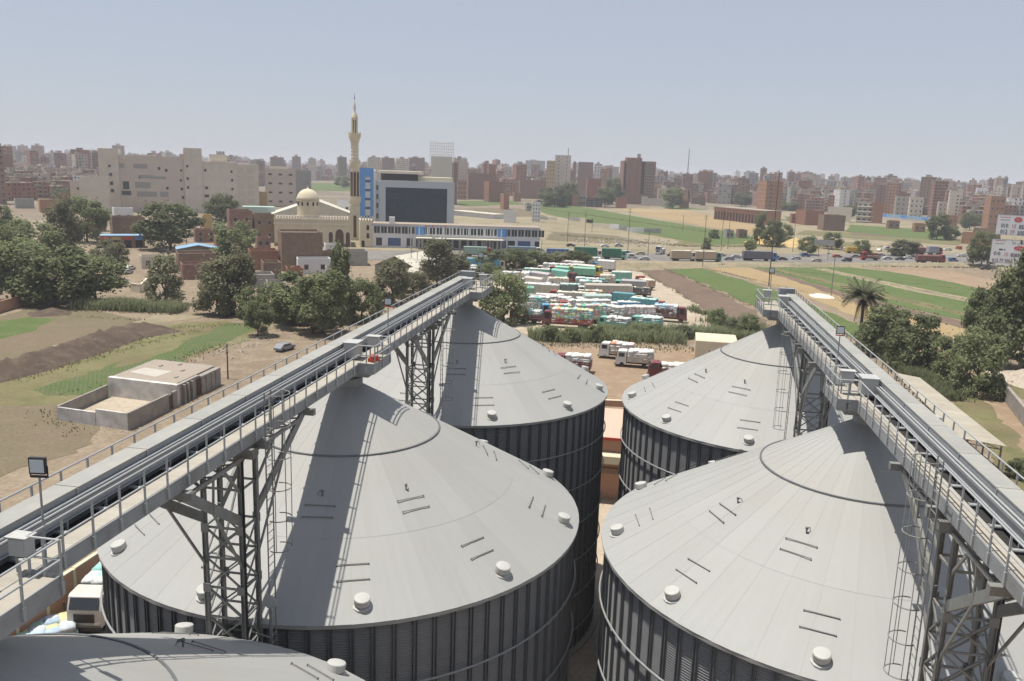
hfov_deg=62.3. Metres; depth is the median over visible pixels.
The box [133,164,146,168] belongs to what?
window
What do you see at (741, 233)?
apartment block
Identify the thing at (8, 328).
crop strip
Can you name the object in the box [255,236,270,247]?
apartment block
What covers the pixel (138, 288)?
compound wall
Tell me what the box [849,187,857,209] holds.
city house
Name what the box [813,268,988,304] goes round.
field bank
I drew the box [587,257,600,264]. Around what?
truck
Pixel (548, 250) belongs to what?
truck
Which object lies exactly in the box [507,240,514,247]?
window
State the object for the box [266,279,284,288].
apartment block
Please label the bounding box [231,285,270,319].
broadleaf tree
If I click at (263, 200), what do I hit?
apartment block
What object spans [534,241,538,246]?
window
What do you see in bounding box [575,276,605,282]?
truck
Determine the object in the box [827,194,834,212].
city house
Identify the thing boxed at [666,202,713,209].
field wall
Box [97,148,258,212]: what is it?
factory block
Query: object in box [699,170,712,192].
city house
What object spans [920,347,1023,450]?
dirt track
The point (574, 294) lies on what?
truck
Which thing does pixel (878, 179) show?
city house
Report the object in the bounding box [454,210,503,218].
ramp shed
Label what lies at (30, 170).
city house
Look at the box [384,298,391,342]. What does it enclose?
floodlight
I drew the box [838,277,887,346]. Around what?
date palm
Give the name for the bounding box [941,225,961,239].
broadleaf tree
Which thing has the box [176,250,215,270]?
apartment block
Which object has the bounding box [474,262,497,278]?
broadleaf tree
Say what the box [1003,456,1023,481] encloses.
broadleaf tree
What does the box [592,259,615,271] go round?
truck
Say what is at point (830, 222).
apartment block
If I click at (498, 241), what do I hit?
window
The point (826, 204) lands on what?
city house
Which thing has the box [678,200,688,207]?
apartment block
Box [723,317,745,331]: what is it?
broadleaf tree
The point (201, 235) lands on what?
apartment block
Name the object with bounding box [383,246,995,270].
road verge
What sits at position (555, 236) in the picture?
weedy flat
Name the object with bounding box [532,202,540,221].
apartment block
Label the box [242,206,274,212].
apartment block
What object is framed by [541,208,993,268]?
weed verge
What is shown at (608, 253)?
truck
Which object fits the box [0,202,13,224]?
broadleaf tree
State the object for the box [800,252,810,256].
car
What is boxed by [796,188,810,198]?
city house
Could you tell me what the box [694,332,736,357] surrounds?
small flat-roofed hut
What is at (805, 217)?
apartment block
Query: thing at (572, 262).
truck
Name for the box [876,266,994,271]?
rubble
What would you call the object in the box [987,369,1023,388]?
spoil heap
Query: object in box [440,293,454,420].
caged ladder
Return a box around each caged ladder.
[263,389,292,645]
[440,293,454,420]
[772,314,797,438]
[883,453,944,680]
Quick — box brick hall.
[714,206,782,224]
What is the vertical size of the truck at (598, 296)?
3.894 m
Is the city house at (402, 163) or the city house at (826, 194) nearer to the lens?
the city house at (826, 194)
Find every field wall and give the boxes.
[540,216,556,220]
[569,217,591,222]
[591,223,628,229]
[627,227,660,232]
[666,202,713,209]
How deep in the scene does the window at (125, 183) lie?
535.35 m
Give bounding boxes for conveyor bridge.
[0,270,492,640]
[755,287,1023,608]
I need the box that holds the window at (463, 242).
[461,240,466,247]
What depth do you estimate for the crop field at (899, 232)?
597.74 m
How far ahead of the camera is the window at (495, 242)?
367.04 m
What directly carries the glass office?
on the sand flats at (560, 224)
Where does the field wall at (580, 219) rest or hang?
on the sand flats at (560, 224)
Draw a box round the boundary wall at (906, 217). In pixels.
[883,214,930,220]
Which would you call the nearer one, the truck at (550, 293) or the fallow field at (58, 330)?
the fallow field at (58, 330)
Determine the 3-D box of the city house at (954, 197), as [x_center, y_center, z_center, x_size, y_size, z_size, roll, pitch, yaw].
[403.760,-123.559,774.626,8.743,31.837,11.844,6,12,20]
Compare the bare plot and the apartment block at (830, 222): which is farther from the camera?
the apartment block at (830, 222)
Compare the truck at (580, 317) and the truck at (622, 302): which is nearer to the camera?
the truck at (580, 317)
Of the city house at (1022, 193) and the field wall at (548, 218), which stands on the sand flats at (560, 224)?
the field wall at (548, 218)
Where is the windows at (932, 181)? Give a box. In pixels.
[929,181,947,213]
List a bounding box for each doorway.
[329,232,332,242]
[335,229,343,245]
[346,232,349,246]
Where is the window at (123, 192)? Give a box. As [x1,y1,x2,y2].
[122,191,130,194]
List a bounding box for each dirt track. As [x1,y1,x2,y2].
[53,312,304,345]
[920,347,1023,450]
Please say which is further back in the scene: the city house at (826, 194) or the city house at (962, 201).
the city house at (826, 194)
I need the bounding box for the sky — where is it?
[0,0,1023,183]
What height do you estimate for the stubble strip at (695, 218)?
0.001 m
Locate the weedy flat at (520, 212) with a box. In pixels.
[472,208,543,215]
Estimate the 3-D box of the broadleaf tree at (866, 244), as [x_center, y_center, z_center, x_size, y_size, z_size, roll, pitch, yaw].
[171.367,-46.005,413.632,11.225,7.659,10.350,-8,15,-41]
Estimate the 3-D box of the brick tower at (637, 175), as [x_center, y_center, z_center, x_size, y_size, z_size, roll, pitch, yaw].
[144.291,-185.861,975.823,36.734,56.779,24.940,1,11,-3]
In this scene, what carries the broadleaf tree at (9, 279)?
on the earth plain
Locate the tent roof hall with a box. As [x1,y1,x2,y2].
[272,199,360,231]
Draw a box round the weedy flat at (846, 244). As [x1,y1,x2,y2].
[675,241,856,248]
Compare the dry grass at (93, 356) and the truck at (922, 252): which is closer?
the dry grass at (93, 356)
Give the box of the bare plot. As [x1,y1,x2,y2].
[0,405,99,476]
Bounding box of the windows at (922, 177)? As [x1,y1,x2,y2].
[920,177,932,204]
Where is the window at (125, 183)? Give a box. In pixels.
[123,181,128,188]
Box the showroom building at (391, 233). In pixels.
[372,217,543,250]
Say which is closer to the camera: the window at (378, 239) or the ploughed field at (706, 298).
the ploughed field at (706, 298)
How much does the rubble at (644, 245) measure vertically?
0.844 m
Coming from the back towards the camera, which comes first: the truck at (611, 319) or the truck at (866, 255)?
the truck at (866, 255)
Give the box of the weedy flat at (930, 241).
[797,230,960,244]
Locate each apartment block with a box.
[0,146,6,203]
[14,198,34,207]
[38,199,56,212]
[59,193,70,199]
[70,180,80,198]
[79,176,110,213]
[86,216,105,231]
[99,234,144,247]
[109,215,145,239]
[112,207,132,214]
[139,254,165,268]
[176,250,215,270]
[180,261,222,279]
[193,228,213,242]
[202,214,211,227]
[214,234,221,248]
[227,209,252,240]
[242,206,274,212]
[248,248,278,269]
[249,271,274,287]
[252,213,274,242]
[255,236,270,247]
[259,192,267,205]
[261,260,280,278]
[265,166,295,206]
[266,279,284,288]
[285,265,302,281]
[295,170,310,202]
[296,256,330,273]
[323,250,332,263]
[324,243,339,249]
[337,199,349,210]
[347,249,367,265]
[457,180,466,199]
[466,173,496,199]
[484,181,502,201]
[487,165,495,173]
[500,193,508,209]
[504,210,515,222]
[513,192,520,201]
[519,180,545,198]
[525,203,531,210]
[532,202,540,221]
[546,161,554,191]
[554,155,570,187]
[570,171,572,181]
[571,194,578,205]
[573,161,575,182]
[577,162,593,193]
[579,194,585,205]
[586,179,600,197]
[586,198,602,206]
[593,165,602,178]
[615,198,626,207]
[641,196,647,205]
[647,198,665,205]
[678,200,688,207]
[690,198,705,205]
[723,229,733,237]
[736,229,746,237]
[789,213,794,222]
[795,209,823,225]
[817,214,845,230]
[828,206,851,222]
[856,201,873,222]
[870,202,883,223]
[886,220,899,228]
[893,196,908,214]
[907,197,923,218]
[912,223,925,231]
[936,201,947,215]
[944,215,957,225]
[961,231,994,244]
[973,228,1000,237]
[975,188,987,194]
[981,196,1005,228]
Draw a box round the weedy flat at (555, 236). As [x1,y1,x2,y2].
[546,231,653,243]
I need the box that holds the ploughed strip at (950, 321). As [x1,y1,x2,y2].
[755,268,963,327]
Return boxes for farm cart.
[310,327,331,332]
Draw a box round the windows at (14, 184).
[11,184,32,198]
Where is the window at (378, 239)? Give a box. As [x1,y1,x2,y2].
[376,237,381,245]
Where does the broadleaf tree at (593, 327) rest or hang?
on the earth plain
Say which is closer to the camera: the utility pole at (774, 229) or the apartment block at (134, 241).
the utility pole at (774, 229)
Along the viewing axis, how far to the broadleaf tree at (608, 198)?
855.73 m
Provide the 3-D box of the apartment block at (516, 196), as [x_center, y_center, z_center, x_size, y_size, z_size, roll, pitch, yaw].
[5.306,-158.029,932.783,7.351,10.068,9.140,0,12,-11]
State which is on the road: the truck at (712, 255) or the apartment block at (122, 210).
the truck at (712, 255)
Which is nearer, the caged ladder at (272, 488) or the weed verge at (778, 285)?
the caged ladder at (272, 488)
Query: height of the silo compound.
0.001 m
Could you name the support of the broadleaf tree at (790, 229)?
on the earth plain
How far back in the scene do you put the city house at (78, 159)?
923.74 m
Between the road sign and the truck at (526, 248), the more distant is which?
the road sign
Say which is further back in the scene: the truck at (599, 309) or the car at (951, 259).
the car at (951, 259)
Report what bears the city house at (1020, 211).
on the ground at (31, 214)
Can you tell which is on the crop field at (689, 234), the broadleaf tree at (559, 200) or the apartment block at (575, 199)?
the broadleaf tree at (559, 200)
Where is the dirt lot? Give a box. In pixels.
[545,346,694,408]
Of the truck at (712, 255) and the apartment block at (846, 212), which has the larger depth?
the apartment block at (846, 212)
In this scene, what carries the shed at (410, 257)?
on the earth plain
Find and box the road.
[367,250,1016,266]
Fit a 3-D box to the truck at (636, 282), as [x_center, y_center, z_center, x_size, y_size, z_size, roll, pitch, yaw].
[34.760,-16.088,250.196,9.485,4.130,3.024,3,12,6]
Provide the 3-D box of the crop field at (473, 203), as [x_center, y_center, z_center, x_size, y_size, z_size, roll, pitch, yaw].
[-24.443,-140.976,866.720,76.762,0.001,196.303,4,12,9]
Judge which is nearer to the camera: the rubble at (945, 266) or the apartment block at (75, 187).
the rubble at (945, 266)
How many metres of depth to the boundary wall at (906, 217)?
826.24 m
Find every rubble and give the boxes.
[57,423,152,432]
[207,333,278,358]
[573,238,669,246]
[616,266,845,268]
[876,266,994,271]
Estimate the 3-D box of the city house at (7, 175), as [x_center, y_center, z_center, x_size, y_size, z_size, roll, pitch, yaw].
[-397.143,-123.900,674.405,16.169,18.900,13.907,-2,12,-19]
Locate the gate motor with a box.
[368,354,379,361]
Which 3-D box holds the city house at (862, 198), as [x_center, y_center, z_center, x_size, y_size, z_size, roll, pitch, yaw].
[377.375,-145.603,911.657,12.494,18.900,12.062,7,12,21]
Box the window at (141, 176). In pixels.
[138,175,153,178]
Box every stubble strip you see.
[619,208,762,233]
[708,267,970,339]
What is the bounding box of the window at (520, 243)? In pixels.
[517,241,530,246]
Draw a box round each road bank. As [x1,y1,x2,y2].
[508,262,724,267]
[724,262,1010,269]
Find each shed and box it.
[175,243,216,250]
[374,251,455,274]
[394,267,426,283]
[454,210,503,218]
[895,373,1006,469]
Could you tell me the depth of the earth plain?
163.72 m
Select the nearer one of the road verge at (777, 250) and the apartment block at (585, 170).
the road verge at (777, 250)
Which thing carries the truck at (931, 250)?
on the road
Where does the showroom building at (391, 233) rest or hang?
on the ground at (31, 214)
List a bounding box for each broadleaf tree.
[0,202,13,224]
[0,220,34,272]
[0,233,60,297]
[4,242,105,305]
[5,215,68,257]
[35,191,86,258]
[48,187,69,194]
[52,188,66,195]
[55,249,134,300]
[67,192,114,242]
[87,237,130,267]
[123,196,208,248]
[138,251,186,302]
[183,254,240,316]
[198,191,241,224]
[208,219,260,258]
[212,244,258,312]
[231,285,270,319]
[242,299,275,335]
[258,266,327,325]
[267,298,295,323]
[283,266,356,334]
[326,231,356,317]
[334,175,349,187]
[342,275,386,323]
[365,257,415,304]
[399,270,432,297]
[416,232,460,285]
[437,248,474,278]
[473,249,509,270]
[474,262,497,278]
[478,267,534,326]
[501,246,537,269]
[519,247,558,267]
[535,185,554,203]
[540,324,559,341]
[542,184,569,206]
[546,251,577,262]
[556,181,580,205]
[562,326,580,342]
[563,248,593,263]
[582,324,606,342]
[595,186,616,206]
[604,176,624,203]
[645,320,662,338]
[660,186,685,207]
[674,325,693,338]
[701,237,712,248]
[708,229,719,238]
[708,306,727,326]
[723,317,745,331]
[732,192,752,205]
[736,312,762,331]
[742,239,758,250]
[750,210,767,244]
[760,218,786,246]
[781,202,799,210]
[781,222,794,240]
[797,234,818,253]
[821,231,844,248]
[842,204,856,216]
[851,300,915,355]
[852,239,873,253]
[883,308,946,371]
[884,239,923,255]
[924,211,952,239]
[925,327,981,384]
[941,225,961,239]
[943,324,1013,401]
[958,211,982,229]
[958,282,1006,350]
[963,256,1023,368]
[966,230,999,265]
[988,237,1023,368]
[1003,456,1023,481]
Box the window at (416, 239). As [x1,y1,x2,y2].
[415,239,421,246]
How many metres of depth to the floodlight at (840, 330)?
39.43 m
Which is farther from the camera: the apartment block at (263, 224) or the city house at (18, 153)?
the city house at (18, 153)
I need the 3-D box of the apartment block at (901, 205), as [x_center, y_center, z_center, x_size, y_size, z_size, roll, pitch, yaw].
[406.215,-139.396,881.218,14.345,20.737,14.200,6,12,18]
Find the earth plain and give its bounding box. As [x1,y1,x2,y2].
[0,233,1023,633]
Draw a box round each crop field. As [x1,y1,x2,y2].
[33,323,253,395]
[311,183,349,190]
[457,200,522,205]
[523,204,751,244]
[662,205,745,209]
[668,268,952,349]
[758,267,1001,318]
[847,225,955,239]
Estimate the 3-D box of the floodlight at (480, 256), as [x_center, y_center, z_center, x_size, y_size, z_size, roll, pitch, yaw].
[-2.426,-5.499,65.058,0.396,2.500,0.166,1,11,-2]
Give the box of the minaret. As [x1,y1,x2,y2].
[348,93,360,239]
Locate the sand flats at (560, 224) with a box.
[252,207,1023,249]
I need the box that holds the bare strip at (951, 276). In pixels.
[869,266,995,289]
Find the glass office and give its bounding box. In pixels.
[359,168,454,223]
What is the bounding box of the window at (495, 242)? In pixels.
[491,241,496,248]
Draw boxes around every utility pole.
[225,344,228,378]
[702,215,706,265]
[768,173,779,285]
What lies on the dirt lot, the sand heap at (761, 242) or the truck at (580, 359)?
the truck at (580, 359)
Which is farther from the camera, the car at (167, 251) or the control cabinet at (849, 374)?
the car at (167, 251)
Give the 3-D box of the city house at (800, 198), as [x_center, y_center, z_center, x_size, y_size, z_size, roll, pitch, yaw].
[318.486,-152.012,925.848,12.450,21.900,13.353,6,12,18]
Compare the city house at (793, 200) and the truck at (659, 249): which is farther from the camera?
the city house at (793, 200)
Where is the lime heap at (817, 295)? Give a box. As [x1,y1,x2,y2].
[809,293,834,298]
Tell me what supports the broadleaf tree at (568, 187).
on the crop field at (689, 234)
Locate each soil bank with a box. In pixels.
[0,322,179,382]
[28,307,71,316]
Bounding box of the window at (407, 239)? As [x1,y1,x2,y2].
[406,238,412,245]
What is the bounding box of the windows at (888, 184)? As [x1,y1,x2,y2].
[885,184,900,212]
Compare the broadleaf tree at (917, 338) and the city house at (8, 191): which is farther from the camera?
the city house at (8, 191)
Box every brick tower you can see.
[620,154,655,203]
[756,181,783,210]
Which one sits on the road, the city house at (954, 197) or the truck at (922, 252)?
the truck at (922, 252)
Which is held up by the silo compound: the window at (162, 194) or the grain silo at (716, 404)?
the grain silo at (716, 404)
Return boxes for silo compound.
[567,498,617,680]
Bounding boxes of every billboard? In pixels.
[989,238,1023,270]
[994,214,1023,269]
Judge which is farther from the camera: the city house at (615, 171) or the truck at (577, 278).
the city house at (615, 171)
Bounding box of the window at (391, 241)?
[388,237,400,245]
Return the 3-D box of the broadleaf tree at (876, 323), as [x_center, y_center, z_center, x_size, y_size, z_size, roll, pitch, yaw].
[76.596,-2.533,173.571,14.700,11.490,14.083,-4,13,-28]
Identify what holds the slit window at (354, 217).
in the minaret
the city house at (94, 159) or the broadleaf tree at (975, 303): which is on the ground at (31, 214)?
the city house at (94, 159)
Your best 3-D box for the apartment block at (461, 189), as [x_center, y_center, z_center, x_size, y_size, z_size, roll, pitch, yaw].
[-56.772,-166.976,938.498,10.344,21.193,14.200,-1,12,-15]
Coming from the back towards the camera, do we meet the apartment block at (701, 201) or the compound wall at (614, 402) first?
the apartment block at (701, 201)
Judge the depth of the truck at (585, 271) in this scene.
280.57 m
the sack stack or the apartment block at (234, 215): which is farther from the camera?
the apartment block at (234, 215)
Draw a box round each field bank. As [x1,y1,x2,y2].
[775,268,964,314]
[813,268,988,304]
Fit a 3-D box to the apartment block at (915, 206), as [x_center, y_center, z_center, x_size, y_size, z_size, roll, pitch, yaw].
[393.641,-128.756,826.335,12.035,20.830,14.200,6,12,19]
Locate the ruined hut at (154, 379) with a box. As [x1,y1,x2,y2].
[108,359,220,404]
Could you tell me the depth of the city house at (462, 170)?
978.60 m
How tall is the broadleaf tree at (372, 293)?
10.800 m
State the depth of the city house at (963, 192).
874.75 m
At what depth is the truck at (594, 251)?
342.59 m
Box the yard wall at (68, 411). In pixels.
[56,385,177,429]
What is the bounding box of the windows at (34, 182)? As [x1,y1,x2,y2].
[34,182,46,196]
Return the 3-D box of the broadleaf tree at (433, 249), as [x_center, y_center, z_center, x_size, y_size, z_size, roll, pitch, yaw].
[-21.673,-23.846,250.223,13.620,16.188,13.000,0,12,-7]
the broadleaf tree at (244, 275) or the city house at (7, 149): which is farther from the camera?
the city house at (7, 149)
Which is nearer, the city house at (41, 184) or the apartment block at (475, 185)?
the city house at (41, 184)
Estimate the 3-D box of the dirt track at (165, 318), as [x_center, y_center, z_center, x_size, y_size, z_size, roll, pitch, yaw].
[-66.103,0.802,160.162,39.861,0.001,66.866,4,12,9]
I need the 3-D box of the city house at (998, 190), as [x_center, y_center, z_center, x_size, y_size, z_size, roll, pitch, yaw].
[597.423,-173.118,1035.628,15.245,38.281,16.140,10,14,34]
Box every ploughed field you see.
[642,269,768,325]
[851,232,901,237]
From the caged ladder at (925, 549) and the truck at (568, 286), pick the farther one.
the truck at (568, 286)
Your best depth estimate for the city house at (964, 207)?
757.92 m
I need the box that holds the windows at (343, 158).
[337,158,345,175]
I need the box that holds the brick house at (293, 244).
[277,229,322,270]
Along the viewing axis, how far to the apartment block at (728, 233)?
484.86 m
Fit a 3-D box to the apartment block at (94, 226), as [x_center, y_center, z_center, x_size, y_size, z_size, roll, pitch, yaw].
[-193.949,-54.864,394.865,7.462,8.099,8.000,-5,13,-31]
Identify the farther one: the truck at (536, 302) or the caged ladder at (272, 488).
the truck at (536, 302)
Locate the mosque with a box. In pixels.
[273,186,373,246]
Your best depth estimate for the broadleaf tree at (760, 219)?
440.76 m
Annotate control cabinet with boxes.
[3,530,36,571]
[366,334,381,354]
[478,274,487,287]
[762,289,771,303]
[839,368,856,393]
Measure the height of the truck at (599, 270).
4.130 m
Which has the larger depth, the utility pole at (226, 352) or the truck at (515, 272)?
the truck at (515, 272)
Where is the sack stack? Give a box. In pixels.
[17,611,77,634]
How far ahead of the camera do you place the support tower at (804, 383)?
48.52 m
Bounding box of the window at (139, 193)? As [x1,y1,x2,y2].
[137,191,156,196]
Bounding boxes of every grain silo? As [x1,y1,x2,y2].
[0,622,364,680]
[97,377,578,680]
[363,301,607,656]
[594,415,1023,680]
[616,321,942,501]
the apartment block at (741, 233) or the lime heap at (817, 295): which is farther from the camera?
the apartment block at (741, 233)
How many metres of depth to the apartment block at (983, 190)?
943.70 m
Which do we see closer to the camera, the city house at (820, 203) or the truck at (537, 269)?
the truck at (537, 269)
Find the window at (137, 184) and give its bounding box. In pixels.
[135,182,150,187]
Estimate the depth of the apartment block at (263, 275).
236.79 m
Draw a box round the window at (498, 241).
[498,241,503,248]
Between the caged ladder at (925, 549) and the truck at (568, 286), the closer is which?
the caged ladder at (925, 549)
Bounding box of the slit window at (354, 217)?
[353,215,356,237]
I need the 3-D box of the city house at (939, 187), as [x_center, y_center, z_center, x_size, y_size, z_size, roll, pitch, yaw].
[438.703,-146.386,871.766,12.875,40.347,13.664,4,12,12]
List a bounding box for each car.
[123,269,133,273]
[158,249,171,253]
[273,342,295,351]
[627,253,637,257]
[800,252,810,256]
[841,257,851,261]
[948,257,958,261]
[979,266,991,269]
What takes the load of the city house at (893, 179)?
on the ground at (31, 214)
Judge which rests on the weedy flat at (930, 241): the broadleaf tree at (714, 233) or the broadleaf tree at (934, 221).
the broadleaf tree at (934, 221)
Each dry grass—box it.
[8,331,233,381]
[537,341,693,352]
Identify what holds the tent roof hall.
on the earth plain
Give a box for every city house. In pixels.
[0,143,13,167]
[3,152,11,169]
[4,167,26,172]
[5,173,13,180]
[5,180,11,200]
[9,173,30,181]
[10,178,33,200]
[15,150,22,162]
[21,153,26,162]
[22,173,45,181]
[26,168,42,174]
[29,185,37,199]
[32,178,50,198]
[33,169,50,180]
[39,167,56,171]
[42,169,59,176]
[43,153,52,160]
[48,150,56,160]
[48,182,63,198]
[51,173,72,180]
[51,177,70,191]
[60,168,81,172]
[60,169,74,174]
[66,153,70,163]
[71,152,87,169]
[71,173,87,180]
[79,167,93,174]
[92,150,97,168]
[270,156,283,166]
[308,157,315,180]
[337,156,346,181]
[369,156,380,180]
[381,156,394,170]
[396,157,408,170]
[408,156,424,171]
[454,156,466,179]
[525,159,544,171]
[609,165,618,178]
[657,170,667,175]
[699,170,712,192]
[782,190,786,200]
[786,185,800,207]
[790,196,796,210]
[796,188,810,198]
[797,191,805,208]
[802,192,814,208]
[803,173,813,178]
[804,198,818,209]
[806,188,820,195]
[810,195,824,210]
[812,173,820,183]
[822,191,833,198]
[824,197,828,210]
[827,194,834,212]
[833,187,850,206]
[840,176,851,184]
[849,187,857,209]
[856,174,864,191]
[857,196,868,201]
[862,190,873,201]
[874,176,885,188]
[875,182,886,212]
[884,181,901,213]
[886,177,902,183]
[899,179,920,189]
[913,195,925,214]
[919,175,936,205]
[927,178,948,216]
[944,187,956,201]
[946,188,960,215]
[954,186,965,198]
[957,203,982,223]
[960,199,972,204]
[965,207,982,225]
[972,192,987,201]
[993,183,1009,196]
[1004,202,1017,214]
[1006,195,1022,214]
[1010,182,1021,197]
[1017,202,1023,214]
[1020,182,1023,200]
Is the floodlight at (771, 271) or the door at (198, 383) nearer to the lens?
the floodlight at (771, 271)
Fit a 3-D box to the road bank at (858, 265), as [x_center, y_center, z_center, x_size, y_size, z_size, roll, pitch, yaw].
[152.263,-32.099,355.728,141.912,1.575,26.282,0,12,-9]
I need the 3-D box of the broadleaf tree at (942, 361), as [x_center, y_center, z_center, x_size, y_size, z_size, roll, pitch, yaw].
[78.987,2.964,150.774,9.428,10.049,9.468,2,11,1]
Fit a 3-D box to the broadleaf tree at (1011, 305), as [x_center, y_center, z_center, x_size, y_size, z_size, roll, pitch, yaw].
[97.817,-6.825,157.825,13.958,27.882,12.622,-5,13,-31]
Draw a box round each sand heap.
[744,235,775,244]
[780,238,809,247]
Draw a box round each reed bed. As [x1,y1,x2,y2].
[69,294,188,314]
[525,316,769,345]
[686,302,772,326]
[874,338,974,402]
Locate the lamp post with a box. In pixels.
[827,253,835,294]
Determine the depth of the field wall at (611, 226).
535.07 m
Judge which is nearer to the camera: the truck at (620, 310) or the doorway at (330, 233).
the truck at (620, 310)
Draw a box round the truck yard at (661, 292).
[473,267,709,334]
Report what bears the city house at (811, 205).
on the ground at (31, 214)
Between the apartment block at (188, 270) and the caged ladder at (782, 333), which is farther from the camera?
the apartment block at (188, 270)
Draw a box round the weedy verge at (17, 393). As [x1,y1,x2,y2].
[0,320,255,405]
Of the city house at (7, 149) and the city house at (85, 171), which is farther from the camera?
the city house at (85, 171)
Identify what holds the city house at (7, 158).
on the ground at (31, 214)
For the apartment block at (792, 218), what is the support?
on the sand flats at (560, 224)
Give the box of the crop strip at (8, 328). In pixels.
[0,317,54,338]
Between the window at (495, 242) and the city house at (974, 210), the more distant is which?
the city house at (974, 210)
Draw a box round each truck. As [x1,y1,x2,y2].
[63,562,105,631]
[464,246,491,256]
[467,258,505,269]
[470,264,477,270]
[501,271,520,280]
[503,286,533,298]
[508,246,540,252]
[510,308,542,323]
[518,267,549,272]
[520,270,530,280]
[520,295,556,308]
[524,276,550,283]
[524,282,559,293]
[530,271,553,278]
[536,293,564,295]
[537,262,576,267]
[540,303,571,312]
[541,306,593,329]
[546,248,568,254]
[547,277,568,283]
[547,294,571,302]
[550,265,570,272]
[550,290,596,297]
[551,268,576,282]
[555,283,580,290]
[557,352,592,370]
[559,260,584,263]
[559,298,611,307]
[570,266,595,276]
[574,246,601,257]
[574,294,611,299]
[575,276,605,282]
[575,303,606,323]
[576,263,602,276]
[577,283,631,293]
[578,289,602,293]
[579,279,608,285]
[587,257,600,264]
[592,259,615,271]
[594,274,614,282]
[597,315,631,326]
[598,340,635,358]
[602,248,626,259]
[602,303,625,316]
[606,271,631,279]
[606,291,635,301]
[611,300,640,305]
[614,279,645,285]
[614,348,653,368]
[625,304,655,316]
[630,296,664,304]
[631,314,663,326]
[632,284,651,296]
[635,276,655,288]
[647,360,684,376]
[654,302,686,322]
[655,246,665,253]
[670,250,695,260]
[694,250,721,261]
[742,250,777,260]
[845,247,860,253]
[859,251,880,260]
[908,247,925,254]
[915,254,945,262]
[926,246,942,254]
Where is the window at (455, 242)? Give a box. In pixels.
[453,240,458,247]
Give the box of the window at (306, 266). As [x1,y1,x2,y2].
[304,264,308,269]
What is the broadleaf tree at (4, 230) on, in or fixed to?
on the earth plain
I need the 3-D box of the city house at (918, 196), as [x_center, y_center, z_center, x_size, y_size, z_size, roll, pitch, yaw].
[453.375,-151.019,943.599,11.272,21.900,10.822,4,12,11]
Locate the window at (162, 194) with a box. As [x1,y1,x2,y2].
[160,192,168,196]
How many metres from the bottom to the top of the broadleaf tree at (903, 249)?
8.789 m
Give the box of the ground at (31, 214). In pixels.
[0,162,980,235]
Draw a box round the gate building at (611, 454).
[600,408,622,499]
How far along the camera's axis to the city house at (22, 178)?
652.68 m
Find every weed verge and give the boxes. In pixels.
[25,314,284,436]
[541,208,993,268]
[633,266,972,312]
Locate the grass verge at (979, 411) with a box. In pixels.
[942,364,1023,490]
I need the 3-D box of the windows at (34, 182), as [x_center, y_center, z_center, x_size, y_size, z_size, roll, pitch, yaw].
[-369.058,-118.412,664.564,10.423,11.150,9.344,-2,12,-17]
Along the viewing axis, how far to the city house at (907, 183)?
1249.88 m
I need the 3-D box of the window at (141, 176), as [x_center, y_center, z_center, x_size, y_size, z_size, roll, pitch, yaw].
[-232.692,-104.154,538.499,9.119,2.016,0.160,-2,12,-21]
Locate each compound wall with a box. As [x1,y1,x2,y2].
[0,296,26,312]
[8,551,99,635]
[130,255,167,292]
[605,399,623,406]
[995,371,1023,426]
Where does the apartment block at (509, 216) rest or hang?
on the sand flats at (560, 224)
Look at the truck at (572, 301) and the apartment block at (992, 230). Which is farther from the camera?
the apartment block at (992, 230)
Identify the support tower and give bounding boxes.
[160,408,315,641]
[394,310,456,415]
[784,331,831,436]
[888,461,1023,680]
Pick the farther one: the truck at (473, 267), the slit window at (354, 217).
the slit window at (354, 217)
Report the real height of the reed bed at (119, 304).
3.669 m
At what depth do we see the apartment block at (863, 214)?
718.73 m
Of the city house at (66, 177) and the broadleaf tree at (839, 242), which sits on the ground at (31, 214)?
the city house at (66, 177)
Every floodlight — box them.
[28,457,48,562]
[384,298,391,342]
[478,253,482,273]
[769,268,774,289]
[835,326,844,371]
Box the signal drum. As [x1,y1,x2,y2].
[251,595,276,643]
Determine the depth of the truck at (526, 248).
344.89 m
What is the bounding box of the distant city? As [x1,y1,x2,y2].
[7,144,1023,206]
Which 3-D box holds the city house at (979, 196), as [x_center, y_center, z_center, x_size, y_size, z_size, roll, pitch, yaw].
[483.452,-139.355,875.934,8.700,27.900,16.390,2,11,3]
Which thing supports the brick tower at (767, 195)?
on the sand flats at (560, 224)
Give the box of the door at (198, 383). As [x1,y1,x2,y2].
[196,378,200,395]
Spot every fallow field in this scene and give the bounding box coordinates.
[0,307,139,359]
[113,331,204,367]
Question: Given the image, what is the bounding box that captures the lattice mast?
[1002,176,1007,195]
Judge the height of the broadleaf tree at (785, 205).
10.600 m
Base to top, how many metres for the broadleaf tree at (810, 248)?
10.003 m
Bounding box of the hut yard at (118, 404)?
[80,396,150,412]
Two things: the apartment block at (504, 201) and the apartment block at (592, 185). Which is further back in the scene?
the apartment block at (592, 185)
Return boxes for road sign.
[814,239,834,259]
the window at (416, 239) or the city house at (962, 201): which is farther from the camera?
the city house at (962, 201)
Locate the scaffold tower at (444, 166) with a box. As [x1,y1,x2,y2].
[426,141,457,204]
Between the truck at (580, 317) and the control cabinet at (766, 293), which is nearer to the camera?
the control cabinet at (766, 293)
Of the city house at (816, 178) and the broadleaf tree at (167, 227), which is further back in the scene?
the city house at (816, 178)

